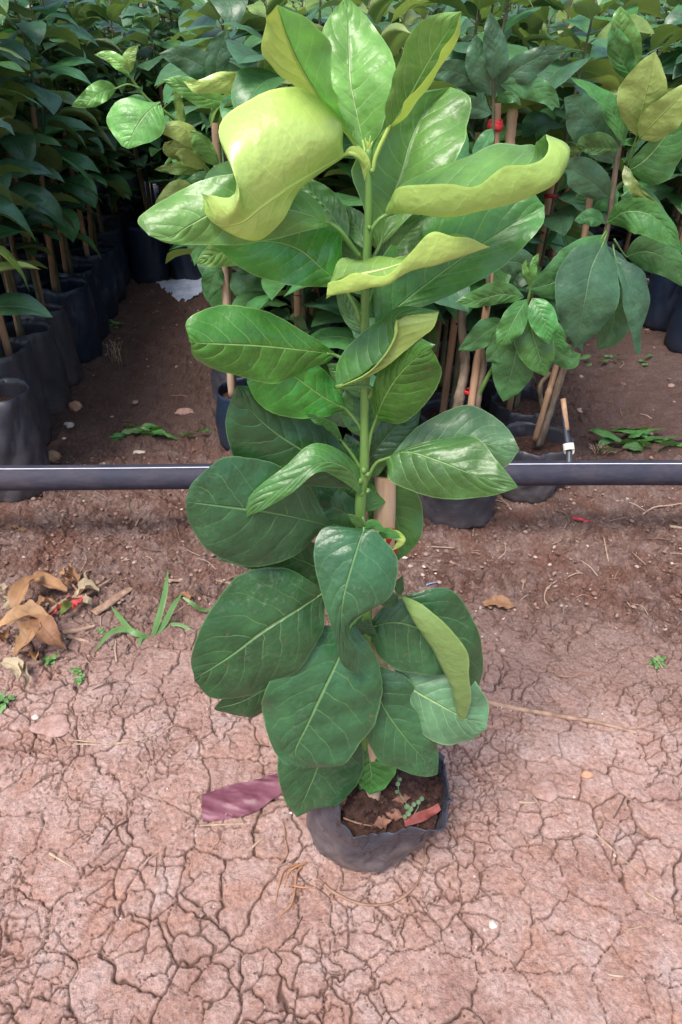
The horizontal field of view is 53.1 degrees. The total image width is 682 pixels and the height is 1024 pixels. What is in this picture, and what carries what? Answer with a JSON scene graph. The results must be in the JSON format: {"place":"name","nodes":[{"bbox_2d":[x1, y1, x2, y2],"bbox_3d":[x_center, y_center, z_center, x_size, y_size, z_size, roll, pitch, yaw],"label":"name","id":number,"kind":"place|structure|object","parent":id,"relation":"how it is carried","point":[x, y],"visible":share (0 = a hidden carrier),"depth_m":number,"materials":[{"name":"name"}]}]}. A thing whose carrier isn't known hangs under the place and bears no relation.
{"place":"outdoors","nodes":[
{"label":"outdoors","id":0,"kind":"place"},
{"bbox_2d":[105,338,122,364],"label":"dead grass","id":1,"kind":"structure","parent":0,"point":[115,356],"depth_m":2.50,"materials":[{"name":"plant"}]},
{"bbox_2d":[0,50,681,1023],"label":"ground","id":2,"kind":"structure","parent":0,"point":[226,986],"depth_m":1.11,"materials":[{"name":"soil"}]},
{"bbox_2d":[0,692,14,713],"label":"weed","id":3,"kind":"object","parent":2,"relation":"on","point":[4,699],"visible":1,"depth_m":1.24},
{"bbox_2d":[1,657,23,679],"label":"dry leaf","id":4,"kind":"object","parent":2,"relation":"on","point":[10,664],"visible":1,"depth_m":1.28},
{"bbox_2d":[4,233,32,253],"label":"nursery sapling","id":5,"kind":"object","parent":2,"relation":"on","point":[17,240],"visible":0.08,"depth_m":2.96,"materials":[{"name":"green plant"}]},
{"bbox_2d":[0,106,37,299],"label":"nursery sapling","id":6,"kind":"object","parent":2,"relation":"on","point":[20,288],"visible":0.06,"depth_m":2.46,"materials":[{"name":"plant"}]},
{"bbox_2d":[8,573,40,608],"bbox_3d":[-0.662,0.162,1.424,0.042,0.050,0.112,0,35,0],"label":"dry leaf","id":7,"kind":"object","parent":2,"relation":"on","point":[17,590],"visible":0.83,"depth_m":1.41,"materials":[{"name":"plant"}]},
{"bbox_2d":[18,662,31,687],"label":"dry leaf","id":8,"kind":"object","parent":2,"relation":"on","point":[26,675],"visible":0.94,"depth_m":1.26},
{"bbox_2d":[0,599,50,627],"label":"dry leaf","id":9,"kind":"object","parent":2,"relation":"on","point":[30,607],"visible":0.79,"depth_m":1.35,"materials":[{"name":"plant"}]},
{"bbox_2d":[0,118,51,502],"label":"nursery sapling","id":10,"kind":"object","parent":2,"relation":"on","point":[22,439],"visible":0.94,"depth_m":1.68,"materials":[{"name":"plant"}]},
{"bbox_2d":[0,5,51,445],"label":"nursery sapling","id":11,"kind":"object","parent":2,"relation":"on","point":[17,359],"visible":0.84,"depth_m":1.87,"materials":[{"name":"plant"}]},
{"bbox_2d":[0,101,51,283],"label":"nursery sapling","id":12,"kind":"object","parent":2,"relation":"on","point":[44,274],"visible":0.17,"depth_m":2.59,"materials":[{"name":"plant"}]},
{"bbox_2d":[12,619,40,656],"bbox_3d":[-0.601,0.240,1.319,0.042,0.060,0.073,11,36,15],"label":"dry leaf","id":13,"kind":"object","parent":2,"relation":"on","point":[25,636],"visible":0.97,"depth_m":1.31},
{"bbox_2d":[0,0,67,264],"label":"nursery sapling","id":14,"kind":"object","parent":2,"relation":"on","point":[56,246],"visible":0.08,"depth_m":2.95,"materials":[{"name":"plant"}]},
{"bbox_2d":[0,47,71,414],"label":"nursery sapling","id":15,"kind":"object","parent":2,"relation":"on","point":[38,335],"visible":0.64,"depth_m":2.00,"materials":[{"name":"plant"}]},
{"bbox_2d":[0,0,83,387],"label":"nursery sapling","id":16,"kind":"object","parent":2,"relation":"on","point":[20,146],"visible":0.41,"depth_m":2.03,"materials":[{"name":"green plant"}]},
{"bbox_2d":[36,595,54,604],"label":"dry leaf","id":17,"kind":"object","parent":2,"relation":"on","point":[41,600],"visible":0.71,"depth_m":1.42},
{"bbox_2d":[29,614,66,649],"bbox_3d":[-0.576,0.231,1.329,0.041,0.061,0.091,-26,43,-32],"label":"dry leaf","id":18,"kind":"object","parent":2,"relation":"on","point":[47,632],"visible":1,"depth_m":1.32,"materials":[{"name":"plant"}]},
{"bbox_2d":[29,713,69,737],"bbox_3d":[-0.510,0.376,1.200,0.073,0.010,0.051,0,35,0],"label":"stone","id":19,"kind":"object","parent":2,"relation":"on","point":[53,725],"visible":1,"depth_m":1.19,"materials":[{"name":"stone"}]},
{"bbox_2d":[40,654,58,666],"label":"weed","id":20,"kind":"object","parent":2,"relation":"on","point":[48,660],"visible":1,"depth_m":1.32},
{"bbox_2d":[33,570,66,591],"bbox_3d":[-0.631,0.149,1.464,0.102,0.022,0.029,15,38,20],"label":"dry leaf","id":21,"kind":"object","parent":2,"relation":"on","point":[47,580],"visible":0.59,"depth_m":1.47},
{"bbox_2d":[0,0,102,363],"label":"nursery sapling","id":22,"kind":"object","parent":2,"relation":"on","point":[72,296],"visible":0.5,"depth_m":2.25,"materials":[{"name":"plant"}]},
{"bbox_2d":[48,450,60,462],"bbox_3d":[-0.830,-0.158,1.959,0.049,0.034,0.051,0,35,0],"label":"stone","id":23,"kind":"object","parent":2,"relation":"on","point":[54,456],"visible":0.64,"depth_m":1.95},
{"bbox_2d":[0,0,110,340],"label":"nursery sapling","id":24,"kind":"object","parent":2,"relation":"on","point":[83,196],"visible":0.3,"depth_m":2.37,"materials":[{"name":"green plant"}]},
{"bbox_2d":[20,5,96,248],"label":"nursery sapling","id":25,"kind":"object","parent":2,"relation":"on","point":[77,243],"visible":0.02,"depth_m":3.06,"materials":[{"name":"green plant"}]},
{"bbox_2d":[19,0,124,318],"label":"nursery sapling","id":26,"kind":"object","parent":2,"relation":"on","point":[105,272],"visible":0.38,"depth_m":2.62,"materials":[{"name":"green plant"}]},
{"bbox_2d":[68,401,82,411],"bbox_3d":[-0.860,-0.338,2.210,0.046,0.048,0.032,0,35,0],"label":"stone","id":27,"kind":"object","parent":2,"relation":"on","point":[75,406],"visible":0.85,"depth_m":2.20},
{"bbox_2d":[63,625,94,634],"bbox_3d":[-0.534,0.240,1.392,0.063,0.012,0.013,-10,36,-14],"label":"wood chip","id":28,"kind":"object","parent":2,"relation":"on","point":[71,631],"visible":1,"depth_m":1.39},
{"bbox_2d":[25,0,133,286],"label":"nursery sapling","id":29,"kind":"object","parent":2,"relation":"on","point":[111,234],"visible":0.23,"depth_m":2.97,"materials":[{"name":"green plant"}]},
{"bbox_2d":[47,578,111,613],"bbox_3d":[-0.556,0.180,1.452,0.022,0.022,0.164,26,43,32],"label":"dry stick","id":30,"kind":"object","parent":2,"relation":"on","point":[51,609],"visible":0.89,"depth_m":1.44,"materials":[{"name":"brown wood"}]},
{"bbox_2d":[73,578,98,599],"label":"dry leaf","id":31,"kind":"object","parent":2,"relation":"on","point":[84,584],"visible":1,"depth_m":1.45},
{"bbox_2d":[42,0,131,302],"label":"nursery sapling","id":32,"kind":"object","parent":2,"relation":"on","point":[105,132],"visible":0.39,"depth_m":2.74,"materials":[{"name":"green plant"}]},
{"bbox_2d":[69,21,108,208],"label":"nursery sapling","id":33,"kind":"object","parent":2,"relation":"on","point":[104,199],"visible":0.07,"depth_m":3.76,"materials":[{"name":"plant"}]},
{"bbox_2d":[32,0,148,273],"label":"nursery sapling","id":34,"kind":"object","parent":2,"relation":"on","point":[116,216],"visible":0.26,"depth_m":3.30,"materials":[{"name":"plant"}]},
{"bbox_2d":[57,0,136,220],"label":"nursery sapling","id":35,"kind":"object","parent":2,"relation":"on","point":[132,213],"visible":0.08,"depth_m":3.19,"materials":[{"name":"green plant"}]},
{"bbox_2d":[78,21,142,220],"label":"nursery sapling","id":36,"kind":"object","parent":2,"relation":"on","point":[135,202],"visible":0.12,"depth_m":3.66,"materials":[{"name":"green plant"}]},
{"bbox_2d":[90,587,132,615],"bbox_3d":[-0.487,0.189,1.459,0.024,0.009,0.100,23,41,30],"label":"bark piece","id":37,"kind":"object","parent":2,"relation":"on","point":[107,604],"visible":1,"depth_m":1.45,"materials":[{"name":"brown wood"}]},
{"bbox_2d":[87,0,169,283],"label":"nursery sapling","id":38,"kind":"object","parent":2,"relation":"on","point":[147,253],"visible":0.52,"depth_m":3.14,"materials":[{"name":"green plant"}]},
{"bbox_2d":[97,17,179,269],"bbox_3d":[-0.946,-1.724,3.274,0.366,1.076,0.376,0,34,-3],"label":"nursery sapling","id":39,"kind":"object","parent":2,"relation":"on","point":[125,161],"visible":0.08,"depth_m":3.20,"materials":[{"name":"green plant"}]},
{"bbox_2d":[108,423,177,441],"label":"wilted weeds","id":40,"kind":"object","parent":2,"relation":"on","point":[149,429],"visible":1,"depth_m":2.04,"materials":[{"name":"green plant"}]},
{"bbox_2d":[122,15,173,194],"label":"nursery sapling","id":41,"kind":"object","parent":2,"relation":"on","point":[158,36],"visible":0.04,"depth_m":3.22,"materials":[{"name":"green plant"}]},
{"bbox_2d":[94,571,209,651],"bbox_3d":[-0.381,0.194,1.380,0.237,0.100,0.116,-6,35,-8],"label":"grass clump","id":42,"kind":"object","parent":2,"relation":"on","point":[129,629],"visible":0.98,"depth_m":1.39,"materials":[{"name":"plant"}]},
{"bbox_2d":[121,0,182,197],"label":"nursery sapling","id":43,"kind":"object","parent":2,"relation":"on","point":[132,10],"visible":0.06,"depth_m":3.22,"materials":[{"name":"green plant"}]},
{"bbox_2d":[114,0,201,279],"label":"nursery sapling","id":44,"kind":"object","parent":2,"relation":"on","point":[183,267],"visible":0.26,"depth_m":2.89,"materials":[{"name":"green plant"}]},
{"bbox_2d":[124,0,192,161],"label":"nursery sapling","id":45,"kind":"object","parent":2,"relation":"on","point":[170,5],"visible":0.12,"depth_m":2.95,"materials":[{"name":"green plant"}]},
{"bbox_2d":[145,2,179,85],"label":"nursery sapling","id":46,"kind":"object","parent":2,"relation":"on","point":[173,13],"visible":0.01,"depth_m":3.55,"materials":[{"name":"green plant"}]},
{"bbox_2d":[72,29,279,450],"bbox_3d":[-0.343,-0.603,1.724,0.438,1.010,0.276,0,35,0],"label":"nursery sapling","id":47,"kind":"object","parent":2,"relation":"on","point":[210,71],"visible":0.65,"depth_m":1.49,"materials":[{"name":"plant"}]},
{"bbox_2d":[142,0,209,141],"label":"nursery sapling","id":48,"kind":"object","parent":2,"relation":"on","point":[177,8],"visible":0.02,"depth_m":3.20,"materials":[{"name":"green plant"}]},
{"bbox_2d":[156,278,202,301],"bbox_3d":[-0.760,-1.050,3.220,0.244,0.032,0.339,-6,35,-8],"label":"plastic sheet","id":49,"kind":"object","parent":2,"relation":"on","point":[186,289],"visible":0.94,"depth_m":3.23,"materials":[{"name":"plastic"}]},
{"bbox_2d":[163,18,231,274],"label":"nursery sapling","id":50,"kind":"object","parent":2,"relation":"on","point":[191,116],"visible":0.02,"depth_m":1.94,"materials":[{"name":"green plant"}]},
{"bbox_2d":[156,0,249,257],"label":"nursery sapling","id":51,"kind":"object","parent":2,"relation":"on","point":[192,13],"visible":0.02,"depth_m":2.06,"materials":[{"name":"green plant"}]},
{"bbox_2d":[178,0,251,168],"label":"nursery sapling","id":52,"kind":"object","parent":2,"relation":"on","point":[186,6],"visible":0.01,"depth_m":2.75,"materials":[{"name":"green plant"}]},
{"bbox_2d":[162,27,269,311],"bbox_3d":[-0.434,-1.187,2.487,0.422,1.101,0.383,5,35,6],"label":"nursery sapling","id":53,"kind":"object","parent":2,"relation":"on","point":[174,246],"visible":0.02,"depth_m":2.37,"materials":[{"name":"green plant"}]},
{"bbox_2d":[154,0,286,402],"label":"nursery sapling","id":54,"kind":"object","parent":2,"relation":"on","point":[213,11],"visible":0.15,"depth_m":1.73,"materials":[{"name":"plant"}]},
{"bbox_2d":[201,773,281,821],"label":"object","id":55,"kind":"object","parent":2,"relation":"on","point":[241,799],"visible":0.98,"depth_m":1.08,"materials":[{"name":"plastic"}]},
{"bbox_2d":[210,0,354,426],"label":"nursery sapling","id":56,"kind":"object","parent":2,"relation":"on","point":[240,52],"visible":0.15,"depth_m":1.47,"materials":[{"name":"plant"}]},
{"bbox_2d":[229,1,344,360],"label":"nursery sapling","id":57,"kind":"object","parent":2,"relation":"on","point":[232,35],"visible":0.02,"depth_m":1.92,"materials":[{"name":"green plant"}]},
{"bbox_2d":[204,0,372,391],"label":"nursery sapling","id":58,"kind":"object","parent":2,"relation":"on","point":[249,83],"visible":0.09,"depth_m":1.48,"materials":[{"name":"plant"}]},
{"bbox_2d":[239,0,347,313],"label":"nursery sapling","id":59,"kind":"object","parent":2,"relation":"on","point":[251,41],"visible":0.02,"depth_m":2.17,"materials":[{"name":"green plant"}]},
{"bbox_2d":[274,862,315,916],"bbox_3d":[-0.070,0.535,0.975,0.067,0.007,0.058,-16,38,-22],"label":"root tuft","id":60,"kind":"object","parent":2,"relation":"on","point":[295,886],"visible":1,"depth_m":0.98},
{"bbox_2d":[248,0,363,362],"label":"nursery sapling","id":61,"kind":"object","parent":2,"relation":"on","point":[256,48],"visible":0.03,"depth_m":1.72,"materials":[{"name":"green plant"}]},
{"bbox_2d":[289,0,341,350],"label":"nursery sapling","id":62,"kind":"object","parent":2,"relation":"on","point":[305,7],"visible":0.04,"depth_m":1.99,"materials":[{"name":"green plant"}]},
{"bbox_2d":[0,362,681,976],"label":"plant litter","id":63,"kind":"object","parent":2,"relation":"on","point":[408,580],"visible":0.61,"depth_m":1.47,"materials":[{"name":"plant"}]},
{"bbox_2d":[0,398,681,490],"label":"water pipe","id":64,"kind":"object","parent":2,"relation":"on","point":[568,471],"visible":0.66,"depth_m":1.51,"materials":[{"name":"grey plastic"}]},
{"bbox_2d":[138,0,569,872],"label":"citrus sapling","id":65,"kind":"object","parent":2,"relation":"on","point":[350,716],"visible":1,"depth_m":0.62,"materials":[{"name":"plant"}]},
{"bbox_2d":[373,815,391,828],"bbox_3d":[0.057,0.429,0.942,0.018,0.010,0.022,25,42,32],"label":"dry leaf scrap","id":66,"kind":"object","parent":65,"relation":"on","point":[382,822],"visible":1,"depth_m":0.94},
{"bbox_2d":[385,808,401,820],"bbox_3d":[0.074,0.420,0.950,0.018,0.009,0.022,-21,40,-27],"label":"dry leaf scrap","id":67,"kind":"object","parent":65,"relation":"on","point":[396,815],"visible":1,"depth_m":0.95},
{"bbox_2d":[395,777,423,818],"bbox_3d":[0.088,0.402,0.954,0.046,0.036,0.037,24,42,30],"label":"creeping weed","id":68,"kind":"object","parent":65,"relation":"on","point":[408,807],"visible":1,"depth_m":0.95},
{"bbox_2d":[404,803,440,826],"bbox_3d":[0.114,0.422,0.947,0.056,0.012,0.015,-12,37,-17],"label":"plastic strip","id":69,"kind":"object","parent":65,"relation":"on","point":[421,816],"visible":1,"depth_m":0.95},
{"bbox_2d":[32,0,681,216],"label":"distant saplings","id":70,"kind":"object","parent":2,"relation":"on","point":[134,182],"depth_m":4.29,"materials":[{"name":"green plant"}]},
{"bbox_2d":[311,0,427,435],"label":"nursery sapling","id":71,"kind":"object","parent":2,"relation":"on","point":[375,10],"visible":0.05,"depth_m":1.41,"materials":[{"name":"plant"}]},
{"bbox_2d":[317,847,424,906],"bbox_3d":[0.054,0.534,0.981,0.167,0.006,0.063,-9,36,-13],"label":"vine","id":72,"kind":"object","parent":2,"relation":"on","point":[326,886],"visible":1,"depth_m":0.97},
{"bbox_2d":[283,0,469,441],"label":"nursery sapling","id":73,"kind":"object","parent":2,"relation":"on","point":[394,36],"visible":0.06,"depth_m":1.32,"materials":[{"name":"plant"}]},
{"bbox_2d":[337,0,420,296],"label":"nursery sapling","id":74,"kind":"object","parent":2,"relation":"on","point":[409,17],"visible":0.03,"depth_m":1.68,"materials":[{"name":"green plant"}]},
{"bbox_2d":[336,0,433,205],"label":"nursery sapling","id":75,"kind":"object","parent":2,"relation":"on","point":[390,14],"visible":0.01,"depth_m":1.83,"materials":[{"name":"green plant"}]},
{"bbox_2d":[335,81,473,351],"bbox_3d":[0.148,-0.658,1.846,0.376,0.976,0.415,-9,39,-17],"label":"nursery sapling","id":76,"kind":"object","parent":2,"relation":"on","point":[433,335],"visible":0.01,"depth_m":1.91,"materials":[{"name":"plant"}]},
{"bbox_2d":[413,4,468,324],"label":"nursery sapling","id":77,"kind":"object","parent":2,"relation":"on","point":[423,13],"visible":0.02,"depth_m":2.05,"materials":[{"name":"green plant"}]},
{"bbox_2d":[406,0,532,399],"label":"nursery sapling","id":78,"kind":"object","parent":2,"relation":"on","point":[459,5],"visible":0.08,"depth_m":1.63,"materials":[{"name":"plant"}]},
{"bbox_2d":[440,12,506,348],"bbox_3d":[0.312,-0.935,2.163,0.418,1.049,0.379,10,37,11],"label":"nursery sapling","id":79,"kind":"object","parent":2,"relation":"on","point":[467,23],"visible":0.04,"depth_m":1.90,"materials":[{"name":"green plant"}]},
{"bbox_2d":[448,4,542,351],"bbox_3d":[0.497,-1.075,2.223,0.382,1.215,0.396,-24,40,-30],"label":"nursery sapling","id":80,"kind":"object","parent":2,"relation":"on","point":[533,23],"visible":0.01,"depth_m":2.07,"materials":[{"name":"green plant"}]},
{"bbox_2d":[483,595,515,608],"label":"dry leaf","id":81,"kind":"object","parent":2,"relation":"on","point":[501,601],"visible":1,"depth_m":1.45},
{"bbox_2d":[418,12,580,529],"bbox_3d":[0.334,-0.431,1.460,0.294,1.032,0.264,29,44,35],"label":"nursery sapling","id":82,"kind":"object","parent":2,"relation":"on","point":[521,340],"visible":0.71,"depth_m":1.38,"materials":[{"name":"plant"}]},
{"bbox_2d":[418,0,581,425],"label":"nursery sapling","id":83,"kind":"object","parent":2,"relation":"on","point":[430,409],"visible":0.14,"depth_m":1.55,"materials":[{"name":"plant"}]},
{"bbox_2d":[437,0,563,373],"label":"nursery sapling","id":84,"kind":"object","parent":2,"relation":"on","point":[471,8],"visible":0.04,"depth_m":1.65,"materials":[{"name":"green plant"}]},
{"bbox_2d":[469,0,593,377],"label":"nursery sapling","id":85,"kind":"object","parent":2,"relation":"on","point":[542,14],"visible":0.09,"depth_m":1.80,"materials":[{"name":"green plant"}]},
{"bbox_2d":[495,4,570,61],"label":"nursery sapling","id":86,"kind":"object","parent":2,"relation":"on","point":[522,25],"visible":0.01,"depth_m":2.11,"materials":[{"name":"green plant"}]},
{"bbox_2d":[531,780,557,802],"bbox_3d":[0.327,0.449,1.099,0.042,0.011,0.041,0,35,0],"label":"stone","id":87,"kind":"object","parent":2,"relation":"on","point":[545,791],"visible":1,"depth_m":1.09,"materials":[{"name":"stone"}]},
{"bbox_2d":[481,0,623,412],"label":"nursery sapling","id":88,"kind":"object","parent":2,"relation":"on","point":[605,74],"visible":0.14,"depth_m":1.68,"materials":[{"name":"green plant"}]},
{"bbox_2d":[487,700,636,733],"bbox_3d":[0.383,0.364,1.224,0.279,0.011,0.013,8,36,11],"label":"dry stick","id":89,"kind":"object","parent":2,"relation":"on","point":[539,712],"visible":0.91,"depth_m":1.22,"materials":[{"name":"brown wood"}]},
{"bbox_2d":[480,0,653,426],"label":"nursery sapling","id":90,"kind":"object","parent":2,"relation":"on","point":[523,404],"visible":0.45,"depth_m":1.52,"materials":[{"name":"plant"}]},
{"bbox_2d":[539,3,621,255],"bbox_3d":[0.914,-1.576,2.899,0.392,1.265,0.406,8,37,11],"label":"nursery sapling","id":91,"kind":"object","parent":2,"relation":"on","point":[614,6],"visible":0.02,"depth_m":2.63,"materials":[{"name":"green plant"}]},
{"bbox_2d":[547,3,615,212],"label":"nursery sapling","id":92,"kind":"object","parent":2,"relation":"on","point":[559,15],"visible":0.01,"depth_m":2.12,"materials":[{"name":"green plant"}]},
{"bbox_2d":[500,6,681,503],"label":"nursery sapling","id":93,"kind":"object","parent":2,"relation":"on","point":[591,286],"visible":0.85,"depth_m":1.41,"materials":[{"name":"plant"}]},
{"bbox_2d":[539,0,660,367],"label":"nursery sapling","id":94,"kind":"object","parent":2,"relation":"on","point":[651,7],"visible":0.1,"depth_m":1.95,"materials":[{"name":"green plant"}]},
{"bbox_2d":[580,353,653,365],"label":"wilted weeds","id":95,"kind":"object","parent":2,"relation":"on","point":[585,357],"visible":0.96,"depth_m":2.52,"materials":[{"name":"green plant"}]},
{"bbox_2d":[589,0,667,234],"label":"nursery sapling","id":96,"kind":"object","parent":2,"relation":"on","point":[598,229],"visible":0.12,"depth_m":3.60,"materials":[{"name":"green plant"}]},
{"bbox_2d":[588,425,681,452],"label":"weeds","id":97,"kind":"object","parent":2,"relation":"on","point":[631,443],"visible":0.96,"depth_m":2.02,"materials":[{"name":"green plant"}]},
{"bbox_2d":[594,12,681,246],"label":"nursery sapling","id":98,"kind":"object","parent":2,"relation":"on","point":[618,238],"visible":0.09,"depth_m":3.23,"materials":[{"name":"green plant"}]},
{"bbox_2d":[602,36,681,252],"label":"nursery sapling","id":99,"kind":"object","parent":2,"relation":"on","point":[625,247],"visible":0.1,"depth_m":3.01,"materials":[{"name":"green plant"}]},
{"bbox_2d":[608,0,681,244],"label":"nursery sapling","id":100,"kind":"object","parent":2,"relation":"on","point":[619,230],"visible":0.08,"depth_m":3.21,"materials":[{"name":"green plant"}]},
{"bbox_2d":[613,0,681,225],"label":"nursery sapling","id":101,"kind":"object","parent":2,"relation":"on","point":[673,3],"visible":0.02,"depth_m":3.28,"materials":[{"name":"green plant"}]},
{"bbox_2d":[617,5,681,265],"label":"nursery sapling","id":102,"kind":"object","parent":2,"relation":"on","point":[662,33],"visible":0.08,"depth_m":2.74,"materials":[{"name":"green plant"}]},
{"bbox_2d":[623,8,681,245],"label":"nursery sapling","id":103,"kind":"object","parent":2,"relation":"on","point":[673,17],"visible":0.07,"depth_m":2.91,"materials":[{"name":"green plant"}]},
{"bbox_2d":[647,656,666,669],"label":"weed","id":104,"kind":"object","parent":2,"relation":"on","point":[660,660],"visible":1,"depth_m":1.32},
{"bbox_2d":[640,30,681,285],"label":"nursery sapling","id":105,"kind":"object","parent":2,"relation":"on","point":[671,64],"visible":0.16,"depth_m":2.63,"materials":[{"name":"green plant"}]},
{"bbox_2d":[643,78,681,331],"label":"nursery sapling","id":106,"kind":"object","parent":2,"relation":"on","point":[664,292],"visible":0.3,"depth_m":2.73,"materials":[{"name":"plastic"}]},
{"bbox_2d":[664,204,681,353],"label":"plant pot","id":107,"kind":"object","parent":2,"relation":"on","point":[673,340],"visible":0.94,"depth_m":2.58,"materials":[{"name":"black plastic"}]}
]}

